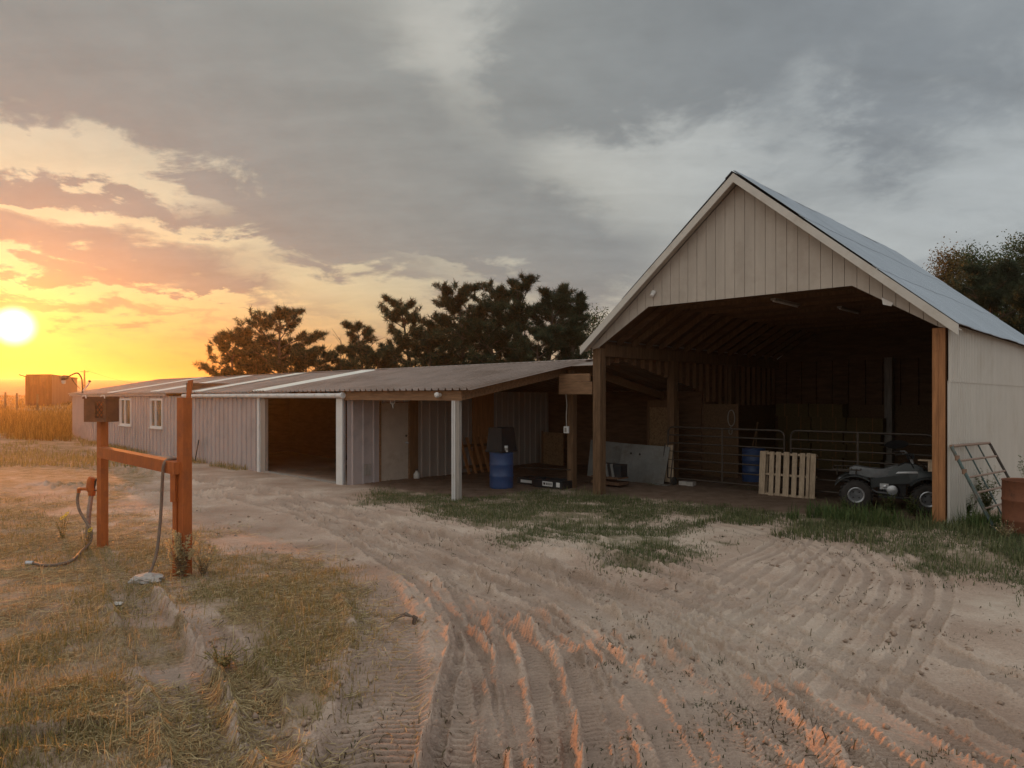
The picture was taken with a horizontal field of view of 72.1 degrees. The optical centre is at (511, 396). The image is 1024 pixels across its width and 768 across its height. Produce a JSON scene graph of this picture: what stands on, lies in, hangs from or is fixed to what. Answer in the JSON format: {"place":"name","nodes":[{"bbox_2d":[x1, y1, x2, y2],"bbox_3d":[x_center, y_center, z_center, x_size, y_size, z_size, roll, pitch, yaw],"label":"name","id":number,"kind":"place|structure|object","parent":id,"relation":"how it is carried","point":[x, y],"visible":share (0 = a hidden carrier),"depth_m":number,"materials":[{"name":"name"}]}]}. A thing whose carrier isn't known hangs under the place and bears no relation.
{"place":"outdoors","nodes":[
{"label":"outdoors","id":0,"kind":"place"},
{"bbox_2d":[0,395,71,415],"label":"field grass","id":1,"kind":"structure","parent":0,"point":[20,402],"depth_m":57.52,"materials":[{"name":"plant"}]},
{"bbox_2d":[0,432,144,467],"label":"short grass","id":2,"kind":"structure","parent":0,"point":[71,456],"depth_m":25.32,"materials":[{"name":"plant"}]},
{"bbox_2d":[65,434,248,470],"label":"short grass","id":3,"kind":"structure","parent":0,"point":[199,461],"depth_m":22.91,"materials":[{"name":"plant"}]},
{"bbox_2d":[0,378,1023,767],"bbox_3d":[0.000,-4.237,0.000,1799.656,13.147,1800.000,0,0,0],"label":"ground","id":4,"kind":"structure","parent":0,"point":[836,684],"depth_m":6.65,"materials":[{"name":"brown soil"}]},
{"bbox_2d":[0,405,71,434],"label":"tall weeds","id":5,"kind":"object","parent":4,"relation":"on","point":[16,419],"visible":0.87,"depth_m":36.98,"materials":[{"name":"yellow plant"}]},
{"bbox_2d":[1,424,71,441],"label":"tall weeds","id":6,"kind":"object","parent":4,"relation":"on","point":[46,435],"visible":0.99,"depth_m":32.56,"materials":[{"name":"plant"}]},
{"bbox_2d":[19,374,77,405],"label":"shipping container","id":7,"kind":"object","parent":4,"relation":"on","point":[49,389],"visible":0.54,"depth_m":60.36,"materials":[{"name":"red metal"}]},
{"bbox_2d":[54,510,71,537],"bbox_3d":[-6.926,1.980,10.861,0.234,0.468,0.467,0,0,-42],"label":"wild sunflower","id":8,"kind":"object","parent":4,"relation":"on","point":[61,531],"visible":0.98,"depth_m":10.86,"materials":[{"name":"yellow plant"}]},
{"bbox_2d":[79,527,91,551],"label":"wild sunflower","id":9,"kind":"object","parent":4,"relation":"on","point":[87,534],"visible":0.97,"depth_m":10.03,"materials":[{"name":"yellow plant"}]},
{"bbox_2d":[77,476,96,545],"bbox_3d":[-6.246,1.729,10.380,0.337,1.112,0.124,0,0,0],"label":"yard hydrant","id":10,"kind":"object","parent":4,"relation":"on","point":[90,486],"visible":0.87,"depth_m":10.35,"materials":[{"name":"metal"}]},
{"bbox_2d":[24,493,92,566],"bbox_3d":[-6.089,1.790,9.697,0.523,0.794,1.461,0,0,-6],"label":"garden hose","id":11,"kind":"object","parent":10,"relation":"attached to","point":[86,546],"visible":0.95,"depth_m":9.90,"materials":[{"name":"rubber"}]},
{"bbox_2d":[97,398,191,576],"bbox_3d":[-5.029,1.250,9.435,2.710,2.500,0.218,0,0,40],"label":"hitching rack","id":12,"kind":"object","parent":4,"relation":"on","point":[179,470],"visible":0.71,"depth_m":8.64,"materials":[{"name":"orange paint"}]},
{"bbox_2d":[82,395,119,421],"bbox_3d":[-5.940,0.167,10.158,0.417,0.387,0.267,0,0,14],"label":"electrical box","id":13,"kind":"object","parent":12,"relation":"attached to","point":[110,409],"visible":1,"depth_m":10.07,"materials":[{"name":"brown paint"}]},
{"bbox_2d":[148,457,176,572],"bbox_3d":[-4.285,1.438,8.599,0.108,1.374,0.434,0,0,22],"label":"black hose","id":14,"kind":"object","parent":12,"relation":"hanging from","point":[160,515],"visible":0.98,"depth_m":8.60,"materials":[{"name":"rubber"}]},
{"bbox_2d":[186,380,192,397],"bbox_3d":[-4.018,0.020,8.745,0.105,0.460,0.030,0,0,0],"label":"wooden stake","id":15,"kind":"object","parent":12,"relation":"attached to","point":[189,388],"visible":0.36,"depth_m":8.73,"materials":[{"name":"orange paint"}]},
{"bbox_2d":[128,572,164,584],"bbox_3d":[-4.334,2.165,8.371,0.406,0.142,0.312,0,0,0],"label":"rock","id":16,"kind":"object","parent":4,"relation":"on","point":[144,577],"visible":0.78,"depth_m":8.28,"materials":[{"name":"stone"}]},
{"bbox_2d":[164,529,199,578],"bbox_3d":[-3.998,1.893,8.475,0.335,0.613,0.390,0,0,0],"label":"dry weed","id":17,"kind":"object","parent":4,"relation":"on","point":[181,564],"visible":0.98,"depth_m":8.45,"materials":[{"name":"plant"}]},
{"bbox_2d":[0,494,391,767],"bbox_3d":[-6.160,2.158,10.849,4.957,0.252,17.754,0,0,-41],"label":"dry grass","id":18,"kind":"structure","parent":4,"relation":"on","point":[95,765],"depth_m":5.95,"materials":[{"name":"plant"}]},
{"bbox_2d":[182,540,217,574],"bbox_3d":[-3.781,1.983,8.593,0.317,0.430,0.470,0,0,38],"label":"dry weed","id":19,"kind":"object","parent":4,"relation":"on","point":[206,560],"visible":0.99,"depth_m":8.62,"materials":[{"name":"plant"}]},
{"bbox_2d":[0,490,405,767],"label":"short grass","id":20,"kind":"structure","parent":4,"relation":"on","point":[19,744],"depth_m":6.34,"materials":[{"name":"plant"}]},
{"bbox_2d":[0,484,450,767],"bbox_3d":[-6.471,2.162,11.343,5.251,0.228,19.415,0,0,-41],"label":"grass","id":21,"kind":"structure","parent":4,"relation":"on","point":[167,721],"depth_m":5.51,"materials":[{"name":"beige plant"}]},
{"bbox_2d":[197,638,253,668],"bbox_3d":[-2.355,2.144,5.850,0.380,0.247,0.415,0,0,15],"label":"green weed","id":22,"kind":"object","parent":4,"relation":"on","point":[222,661],"visible":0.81,"depth_m":5.84,"materials":[{"name":"plant"}]},
{"bbox_2d":[191,327,271,376],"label":"pine tree","id":23,"kind":"object","parent":4,"relation":"on","point":[219,339],"visible":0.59,"depth_m":35.65,"materials":[{"name":"green plant"}]},
{"bbox_2d":[233,331,289,374],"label":"pine tree","id":24,"kind":"object","parent":4,"relation":"on","point":[263,344],"visible":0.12,"depth_m":37.45,"materials":[{"name":"green plant"}]},
{"bbox_2d":[208,302,331,374],"bbox_3d":[-12.284,-1.379,36.874,6.535,7.110,7.568,0,0,-28],"label":"pine tree","id":25,"kind":"object","parent":4,"relation":"on","point":[286,315],"visible":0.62,"depth_m":36.28,"materials":[{"name":"green plant"}]},
{"bbox_2d":[266,333,326,373],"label":"pine tree","id":26,"kind":"object","parent":4,"relation":"on","point":[282,343],"visible":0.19,"depth_m":37.50,"materials":[{"name":"green plant"}]},
{"bbox_2d":[268,345,336,373],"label":"pine tree","id":27,"kind":"object","parent":4,"relation":"on","point":[300,361],"visible":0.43,"depth_m":33.58,"materials":[{"name":"green plant"}]},
{"bbox_2d":[320,343,362,370],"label":"pine tree","id":28,"kind":"object","parent":4,"relation":"on","point":[342,348],"visible":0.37,"depth_m":35.65,"materials":[{"name":"green plant"}]},
{"bbox_2d":[333,318,402,370],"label":"pine tree","id":29,"kind":"object","parent":4,"relation":"on","point":[368,334],"visible":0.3,"depth_m":36.66,"materials":[{"name":"green plant"}]},
{"bbox_2d":[338,342,404,369],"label":"pine tree","id":30,"kind":"object","parent":4,"relation":"on","point":[368,356],"visible":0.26,"depth_m":33.79,"materials":[{"name":"green plant"}]},
{"bbox_2d":[68,359,704,500],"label":"long shed","id":31,"kind":"structure","parent":4,"relation":"on","point":[362,426],"depth_m":21.26,"materials":[{"name":"grey metal"}]},
{"bbox_2d":[60,372,82,392],"bbox_3d":[-20.930,-0.627,33.500,1.061,1.073,0.260,0,0,0],"label":"yard lamp","id":32,"kind":"object","parent":31,"relation":"attached to","point":[63,378],"visible":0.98,"depth_m":33.47,"materials":[{"name":"metal"}]},
{"bbox_2d":[118,398,130,426],"bbox_3d":[-16.096,0.650,29.340,1.430,1.160,0.150,0,0,44],"label":"window","id":33,"kind":"structure","parent":31,"relation":"in","point":[125,403],"depth_m":29.38,"materials":[{"name":"white paint"}]},
{"bbox_2d":[148,399,162,429],"bbox_3d":[-13.614,0.650,26.957,1.350,1.160,0.150,0,0,44],"label":"window","id":34,"kind":"structure","parent":31,"relation":"in","point":[156,405],"depth_m":26.99,"materials":[{"name":"glass"}]},
{"bbox_2d":[381,403,408,480],"bbox_3d":[-3.151,1.245,19.020,0.127,2.150,0.900,0,0,44],"label":"door","id":35,"kind":"structure","parent":31,"relation":"in","point":[394,420],"depth_m":19.03,"materials":[{"name":"grey metal"}]},
{"bbox_2d":[390,612,417,624],"bbox_3d":[-1.065,2.201,6.971,0.284,0.138,0.146,0,0,0],"label":"root stub","id":36,"kind":"object","parent":4,"relation":"on","point":[414,617],"visible":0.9,"depth_m":6.94,"materials":[{"name":"brown wood"}]},
{"bbox_2d":[369,293,470,368],"bbox_3d":[-4.783,-1.482,34.797,5.003,7.618,5.164,0,0,27],"label":"pine tree","id":37,"kind":"object","parent":4,"relation":"on","point":[393,316],"visible":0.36,"depth_m":34.62,"materials":[{"name":"green plant"}]},
{"bbox_2d":[377,323,473,367],"bbox_3d":[-4.250,-0.538,32.890,5.616,5.894,6.705,0,0,0],"label":"pine tree","id":38,"kind":"object","parent":4,"relation":"on","point":[432,342],"visible":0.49,"depth_m":31.86,"materials":[{"name":"green plant"}]},
{"bbox_2d":[397,311,468,367],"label":"pine tree","id":39,"kind":"object","parent":4,"relation":"on","point":[429,323],"visible":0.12,"depth_m":35.70,"materials":[{"name":"green plant"}]},
{"bbox_2d":[408,278,525,365],"bbox_3d":[-1.944,-1.615,33.584,7.174,8.006,6.151,0,0,0],"label":"pine tree","id":40,"kind":"object","parent":4,"relation":"on","point":[452,305],"visible":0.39,"depth_m":33.22,"materials":[{"name":"green plant"}]},
{"bbox_2d":[462,436,489,473],"bbox_3d":[-1.000,1.725,20.934,0.349,1.066,1.275,0,0,44],"label":"slat frame","id":41,"kind":"object","parent":4,"relation":"on","point":[480,464],"visible":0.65,"depth_m":20.86,"materials":[{"name":"wood"}]},
{"bbox_2d":[446,297,533,363],"bbox_3d":[-1.433,-1.647,36.483,5.657,7.785,4.782,0,0,0],"label":"pine tree","id":42,"kind":"object","parent":4,"relation":"on","point":[490,315],"visible":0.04,"depth_m":36.02,"materials":[{"name":"green plant"}]},
{"bbox_2d":[489,452,513,488],"bbox_3d":[-0.261,1.800,17.341,0.595,0.881,0.595,0,0,44],"label":"plastic drum","id":43,"kind":"object","parent":4,"relation":"on","point":[501,475],"visible":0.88,"depth_m":17.09,"materials":[{"name":"plastic"}]},
{"bbox_2d":[485,427,517,452],"bbox_3d":[-0.262,1.055,17.339,0.570,0.600,0.565,0,0,44],"label":"feed tub","id":44,"kind":"object","parent":43,"relation":"on","point":[499,439],"visible":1,"depth_m":17.17,"materials":[{"name":"black plastic"}]},
{"bbox_2d":[453,314,568,364],"bbox_3d":[-0.305,-0.710,32.476,6.071,6.237,5.260,0,0,-31],"label":"pine tree","id":45,"kind":"object","parent":4,"relation":"on","point":[492,329],"visible":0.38,"depth_m":31.32,"materials":[{"name":"green plant"}]},
{"bbox_2d":[457,270,569,362],"bbox_3d":[0.966,-1.692,33.198,7.204,8.261,6.189,0,0,0],"label":"pine tree","id":46,"kind":"object","parent":4,"relation":"on","point":[514,293],"visible":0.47,"depth_m":32.35,"materials":[{"name":"green plant"}]},
{"bbox_2d":[517,475,540,484],"bbox_3d":[0.543,2.155,18.122,0.670,0.170,0.530,0,0,44],"label":"plastic crate","id":47,"kind":"object","parent":4,"relation":"on","point":[526,480],"visible":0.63,"depth_m":18.04,"materials":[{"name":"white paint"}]},
{"bbox_2d":[498,281,586,360],"bbox_3d":[2.113,-1.549,33.153,6.327,7.935,4.674,0,0,0],"label":"pine tree","id":48,"kind":"object","parent":4,"relation":"on","point":[561,299],"visible":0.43,"depth_m":32.74,"materials":[{"name":"green plant"}]},
{"bbox_2d":[503,322,590,362],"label":"pine tree","id":49,"kind":"object","parent":4,"relation":"on","point":[523,354],"visible":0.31,"depth_m":30.79,"materials":[{"name":"green plant"}]},
{"bbox_2d":[532,477,571,489],"bbox_3d":[1.037,2.130,17.372,0.980,0.200,0.530,0,0,44],"label":"plastic crate","id":50,"kind":"object","parent":4,"relation":"on","point":[548,482],"visible":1,"depth_m":17.19,"materials":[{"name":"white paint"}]},
{"bbox_2d":[541,431,563,465],"bbox_3d":[1.299,1.685,22.661,0.890,1.130,0.060,0,0,44],"label":"strand board","id":51,"kind":"object","parent":4,"relation":"on","point":[552,448],"visible":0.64,"depth_m":22.66,"materials":[{"name":"wood"}]},
{"bbox_2d":[529,308,595,359],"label":"pine tree","id":52,"kind":"object","parent":4,"relation":"on","point":[554,320],"visible":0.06,"depth_m":35.33,"materials":[{"name":"green plant"}]},
{"bbox_2d":[560,289,593,359],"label":"pine tree","id":53,"kind":"object","parent":4,"relation":"on","point":[575,336],"visible":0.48,"depth_m":31.87,"materials":[{"name":"green plant"}]},
{"bbox_2d":[161,500,994,767],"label":"twig litter","id":54,"kind":"object","parent":4,"relation":"on","point":[783,734],"visible":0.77,"depth_m":4.81,"materials":[{"name":"brown wood"}]},
{"bbox_2d":[577,303,608,358],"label":"leafy tree","id":55,"kind":"object","parent":4,"relation":"on","point":[594,326],"visible":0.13,"depth_m":35.70,"materials":[{"name":"green plant"}]},
{"bbox_2d":[587,440,622,475],"bbox_3d":[2.618,1.725,19.203,1.300,1.050,0.192,0,0,44],"label":"metal sheet","id":56,"kind":"object","parent":4,"relation":"on","point":[613,451],"visible":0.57,"depth_m":19.20,"materials":[{"name":"metal"}]},
{"bbox_2d":[194,501,1023,767],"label":"dirt clods","id":57,"kind":"object","parent":4,"relation":"on","point":[654,653],"visible":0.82,"depth_m":5.84,"materials":[{"name":"brown soil"}]},
{"bbox_2d":[591,462,627,485],"bbox_3d":[2.414,1.892,17.436,0.850,0.516,0.400,0,0,44],"label":"storage rack","id":58,"kind":"object","parent":4,"relation":"on","point":[618,471],"visible":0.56,"depth_m":17.18,"materials":[{"name":"black metal"}]},
{"bbox_2d":[617,443,669,483],"bbox_3d":[3.369,1.740,18.122,1.480,1.020,0.212,0,0,44],"label":"metal sheet","id":59,"kind":"object","parent":4,"relation":"on","point":[646,463],"visible":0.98,"depth_m":18.08,"materials":[{"name":"grey metal"}]},
{"bbox_2d":[647,400,678,476],"bbox_3d":[4.238,1.175,19.837,1.000,2.150,0.050,0,0,44],"label":"strand board","id":60,"kind":"object","parent":4,"relation":"on","point":[656,422],"visible":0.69,"depth_m":19.94,"materials":[{"name":"brown wood"}]},
{"bbox_2d":[655,444,676,485],"bbox_3d":[3.828,1.694,17.617,0.460,1.032,0.417,0,0,44],"label":"hand truck","id":61,"kind":"object","parent":4,"relation":"on","point":[673,480],"visible":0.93,"depth_m":17.69,"materials":[{"name":"metal"}]},
{"bbox_2d":[331,525,1023,767],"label":"weed sprigs","id":62,"kind":"object","parent":4,"relation":"on","point":[739,707],"visible":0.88,"depth_m":5.02,"materials":[{"name":"green plant"}]},
{"bbox_2d":[346,480,1023,606],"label":"green grass","id":63,"kind":"structure","parent":4,"relation":"on","point":[572,497],"depth_m":11.84,"materials":[{"name":"green plant"}]},
{"bbox_2d":[386,514,1022,635],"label":"ground cover","id":64,"kind":"object","parent":4,"relation":"on","point":[769,592],"visible":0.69,"depth_m":7.68,"materials":[{"name":"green plant"}]},
{"bbox_2d":[704,403,738,477],"bbox_3d":[5.754,1.215,19.374,1.030,2.070,0.060,0,0,44],"label":"strand board","id":65,"kind":"object","parent":4,"relation":"on","point":[715,415],"visible":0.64,"depth_m":19.38,"materials":[{"name":"brown wood"}]},
{"bbox_2d":[667,426,784,488],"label":"tube gate","id":66,"kind":"structure","parent":4,"relation":"on","point":[722,445],"depth_m":16.75,"materials":[{"name":"metal"}]},
{"bbox_2d":[742,448,765,481],"bbox_3d":[6.282,1.780,18.300,0.595,0.881,0.595,0,0,44],"label":"plastic drum","id":67,"kind":"object","parent":4,"relation":"on","point":[750,460],"visible":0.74,"depth_m":18.06,"materials":[{"name":"plastic"}]},
{"bbox_2d":[759,451,817,498],"bbox_3d":[6.083,1.712,15.534,1.240,0.975,0.210,0,0,44],"label":"wooden pallet","id":68,"kind":"object","parent":4,"relation":"on","point":[810,476],"visible":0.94,"depth_m":15.48,"materials":[{"name":"brown wood"}]},
{"bbox_2d":[580,170,1023,524],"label":"open barn","id":69,"kind":"structure","parent":4,"relation":"on","point":[939,361],"depth_m":15.54,"materials":[{"name":"beige"}]},
{"bbox_2d":[559,373,592,393],"bbox_3d":[1.500,-0.300,16.554,0.990,0.480,0.060,0,0,44],"label":"plank header","id":70,"kind":"object","parent":69,"relation":"attached to","point":[574,384],"visible":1,"depth_m":16.52},
{"bbox_2d":[564,395,568,432],"bbox_3d":[1.301,0.405,16.875,0.120,0.931,0.072,0,0,44],"label":"power outlet","id":71,"kind":"object","parent":70,"relation":"hanging from","point":[566,428],"visible":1,"depth_m":16.84,"materials":[{"name":"white paint"}]},
{"bbox_2d":[771,298,799,306],"bbox_3d":[5.645,-1.933,14.513,0.100,0.073,1.250,0,0,44],"label":"ceiling light","id":72,"kind":"object","parent":69,"relation":"attached to","point":[785,302],"visible":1,"depth_m":14.41,"materials":[{"name":"white paint"}]},
{"bbox_2d":[837,306,860,313],"bbox_3d":[7.543,-1.933,15.742,0.100,0.073,1.250,0,0,44],"label":"ceiling light","id":73,"kind":"object","parent":69,"relation":"attached to","point":[847,309],"visible":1,"depth_m":15.65,"materials":[{"name":"white paint"}]},
{"bbox_2d":[882,298,892,305],"bbox_3d":[6.321,-1.600,11.851,0.180,0.160,0.012,0,0,44],"label":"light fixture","id":74,"kind":"object","parent":69,"relation":"attached to","point":[886,302],"visible":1,"depth_m":11.86,"materials":[{"name":"white paint"}]},
{"bbox_2d":[918,459,931,471],"bbox_3d":[7.003,1.155,11.833,0.290,0.190,0.140,0,0,44],"label":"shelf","id":75,"kind":"object","parent":69,"relation":"attached to","point":[929,465],"visible":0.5,"depth_m":11.77,"materials":[{"name":"brown wood"}]},
{"bbox_2d":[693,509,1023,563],"bbox_3d":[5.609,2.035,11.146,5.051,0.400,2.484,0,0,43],"label":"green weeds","id":76,"kind":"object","parent":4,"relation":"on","point":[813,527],"visible":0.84,"depth_m":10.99,"materials":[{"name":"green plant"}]},
{"bbox_2d":[790,430,931,499],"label":"tube gate","id":77,"kind":"structure","parent":4,"relation":"on","point":[858,441],"depth_m":14.85,"materials":[{"name":"metal"}]},
{"bbox_2d":[885,440,907,448],"bbox_3d":[7.694,0.955,14.093,0.418,0.157,0.390,0,0,44],"label":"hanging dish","id":78,"kind":"object","parent":77,"relation":"hanging from","point":[896,444],"visible":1,"depth_m":14.11,"materials":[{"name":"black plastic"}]},
{"bbox_2d":[844,458,883,468],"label":"hay bale","id":79,"kind":"object","parent":4,"relation":"on","point":[866,464],"visible":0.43,"depth_m":20.70},
{"bbox_2d":[847,444,885,459],"bbox_3d":[10.526,1.625,20.863,1.000,0.406,0.487,0,0,44],"label":"hay bale","id":80,"kind":"object","parent":79,"relation":"on","point":[869,448],"visible":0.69,"depth_m":20.64},
{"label":"hay bale","id":81,"kind":"object","parent":80,"relation":"on","visible":0},
{"bbox_2d":[847,417,885,431],"bbox_3d":[10.526,0.821,20.863,1.000,0.406,0.487,0,0,44],"label":"hay bale","id":82,"kind":"object","parent":81,"relation":"on","point":[860,424],"visible":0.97,"depth_m":20.66},
{"bbox_2d":[832,450,931,512],"bbox_3d":[7.412,1.618,13.677,2.169,1.128,1.080,0,0,26],"label":"quad bike","id":83,"kind":"object","parent":4,"relation":"on","point":[857,485],"visible":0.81,"depth_m":13.50,"materials":[{"name":"plastic"}]},
{"bbox_2d":[879,492,897,513],"bbox_3d":[6.985,1.966,13.000,0.289,0.414,0.388,0,0,0],"label":"green weed","id":84,"kind":"object","parent":4,"relation":"on","point":[892,506],"visible":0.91,"depth_m":12.98,"materials":[{"name":"green plant"}]},
{"bbox_2d":[786,495,995,532],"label":"green weeds","id":85,"kind":"object","parent":4,"relation":"on","point":[827,513],"visible":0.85,"depth_m":11.96,"materials":[{"name":"green plant"}]},
{"bbox_2d":[903,493,920,515],"bbox_3d":[7.184,1.928,12.615,0.295,0.433,0.341,0,0,-20],"label":"green weed","id":86,"kind":"object","parent":4,"relation":"on","point":[912,509],"visible":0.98,"depth_m":12.58,"materials":[{"name":"green plant"}]},
{"bbox_2d":[922,236,971,288],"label":"leafy tree","id":87,"kind":"object","parent":4,"relation":"on","point":[948,270],"visible":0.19,"depth_m":33.82,"materials":[{"name":"green plant"}]},
{"bbox_2d":[932,231,1001,284],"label":"leafy tree","id":88,"kind":"object","parent":4,"relation":"on","point":[974,255],"visible":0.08,"depth_m":34.67,"materials":[{"name":"green plant"}]},
{"bbox_2d":[966,492,977,515],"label":"green weed","id":89,"kind":"object","parent":4,"relation":"on","point":[970,507],"visible":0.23,"depth_m":12.13,"materials":[{"name":"green plant"}]},
{"bbox_2d":[950,442,1009,531],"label":"leaning gate","id":90,"kind":"structure","parent":4,"relation":"on","point":[967,477],"depth_m":11.44,"materials":[{"name":"metal"}]},
{"bbox_2d":[953,502,1011,530],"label":"green weeds","id":91,"kind":"object","parent":4,"relation":"on","point":[996,521],"visible":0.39,"depth_m":10.97,"materials":[{"name":"green plant"}]},
{"bbox_2d":[947,254,1023,333],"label":"pine tree","id":92,"kind":"object","parent":4,"relation":"on","point":[984,288],"visible":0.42,"depth_m":28.25,"materials":[{"name":"green plant"}]},
{"bbox_2d":[974,465,1008,513],"bbox_3d":[8.386,1.651,12.459,0.531,0.900,0.636,0,0,-30],"label":"dry weed","id":93,"kind":"object","parent":4,"relation":"on","point":[986,501],"visible":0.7,"depth_m":12.47,"materials":[{"name":"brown plant"}]},
{"bbox_2d":[974,244,1013,315],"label":"leafy tree","id":94,"kind":"object","parent":4,"relation":"on","point":[994,256],"visible":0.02,"depth_m":34.83,"materials":[{"name":"green plant"}]},
{"bbox_2d":[988,520,1015,538],"bbox_3d":[7.141,1.913,10.209,0.428,0.288,0.382,0,0,-35],"label":"dry weed","id":95,"kind":"object","parent":4,"relation":"on","point":[1006,530],"visible":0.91,"depth_m":10.17,"materials":[{"name":"plant"}]},
{"bbox_2d":[987,229,1023,317],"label":"leafy tree","id":96,"kind":"object","parent":4,"relation":"on","point":[1019,248],"visible":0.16,"depth_m":31.94,"materials":[{"name":"green plant"}]},
{"bbox_2d":[999,257,1023,334],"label":"pine tree","id":97,"kind":"object","parent":4,"relation":"on","point":[1014,292],"visible":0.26,"depth_m":27.06,"materials":[{"name":"green plant"}]},
{"bbox_2d":[1001,478,1023,535],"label":"rust drum","id":98,"kind":"object","parent":4,"relation":"on","point":[1012,497],"visible":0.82,"depth_m":10.39,"materials":[{"name":"metal"}]},
{"bbox_2d":[0,0,1023,380],"label":"sky","id":99,"kind":"structure","parent":0,"point":[170,169],"materials":[{"name":"grey"}]},
{"bbox_2d":[679,480,695,485],"bbox_3d":[4.362,2.165,17.495,0.380,0.130,0.180,0,0,44],"label":"cinder block","id":100,"kind":"object","parent":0,"point":[688,483],"depth_m":17.42,"materials":[{"name":"concrete"}]},
{"bbox_2d":[781,455,806,466],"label":"hay bale","id":101,"kind":"object","parent":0,"point":[798,462],"visible":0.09,"depth_m":22.08},
{"bbox_2d":[778,441,811,453],"bbox_3d":[9.024,1.625,22.302,1.000,0.406,0.487,0,0,44],"label":"hay bale","id":102,"kind":"object","parent":101,"relation":"on","point":[797,445],"visible":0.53,"depth_m":22.07},
{"bbox_2d":[816,456,843,468],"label":"hay bale","id":103,"kind":"object","parent":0,"point":[825,464],"visible":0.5,"depth_m":21.40},
{"bbox_2d":[812,443,846,457],"bbox_3d":[9.796,1.625,21.604,1.000,0.406,0.487,0,0,44],"label":"hay bale","id":104,"kind":"object","parent":103,"relation":"on","point":[830,447],"visible":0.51,"depth_m":21.39},
{"bbox_2d":[812,417,849,430],"bbox_3d":[9.796,0.821,21.604,1.000,0.406,0.487,0,0,44],"label":"hay bale","id":105,"kind":"object","parent":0,"point":[831,423],"visible":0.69,"depth_m":21.39},
{"bbox_2d":[809,404,847,417],"bbox_3d":[9.717,0.419,21.638,1.000,0.406,0.487,0,0,44],"label":"hay bale","id":106,"kind":"object","parent":105,"relation":"on","point":[828,410],"visible":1,"depth_m":21.42},
{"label":"hay bale","id":107,"kind":"object","parent":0,"visible":0},
{"bbox_2d":[778,416,811,429],"bbox_3d":[9.024,0.821,22.302,1.000,0.406,0.487,0,0,44],"label":"hay bale","id":108,"kind":"object","parent":107,"relation":"on","point":[798,423],"visible":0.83,"depth_m":22.10},
{"bbox_2d":[776,403,808,416],"bbox_3d":[8.987,0.419,22.379,1.000,0.406,0.487,0,0,44],"label":"hay bale","id":109,"kind":"object","parent":108,"relation":"on","point":[796,410],"visible":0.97,"depth_m":22.17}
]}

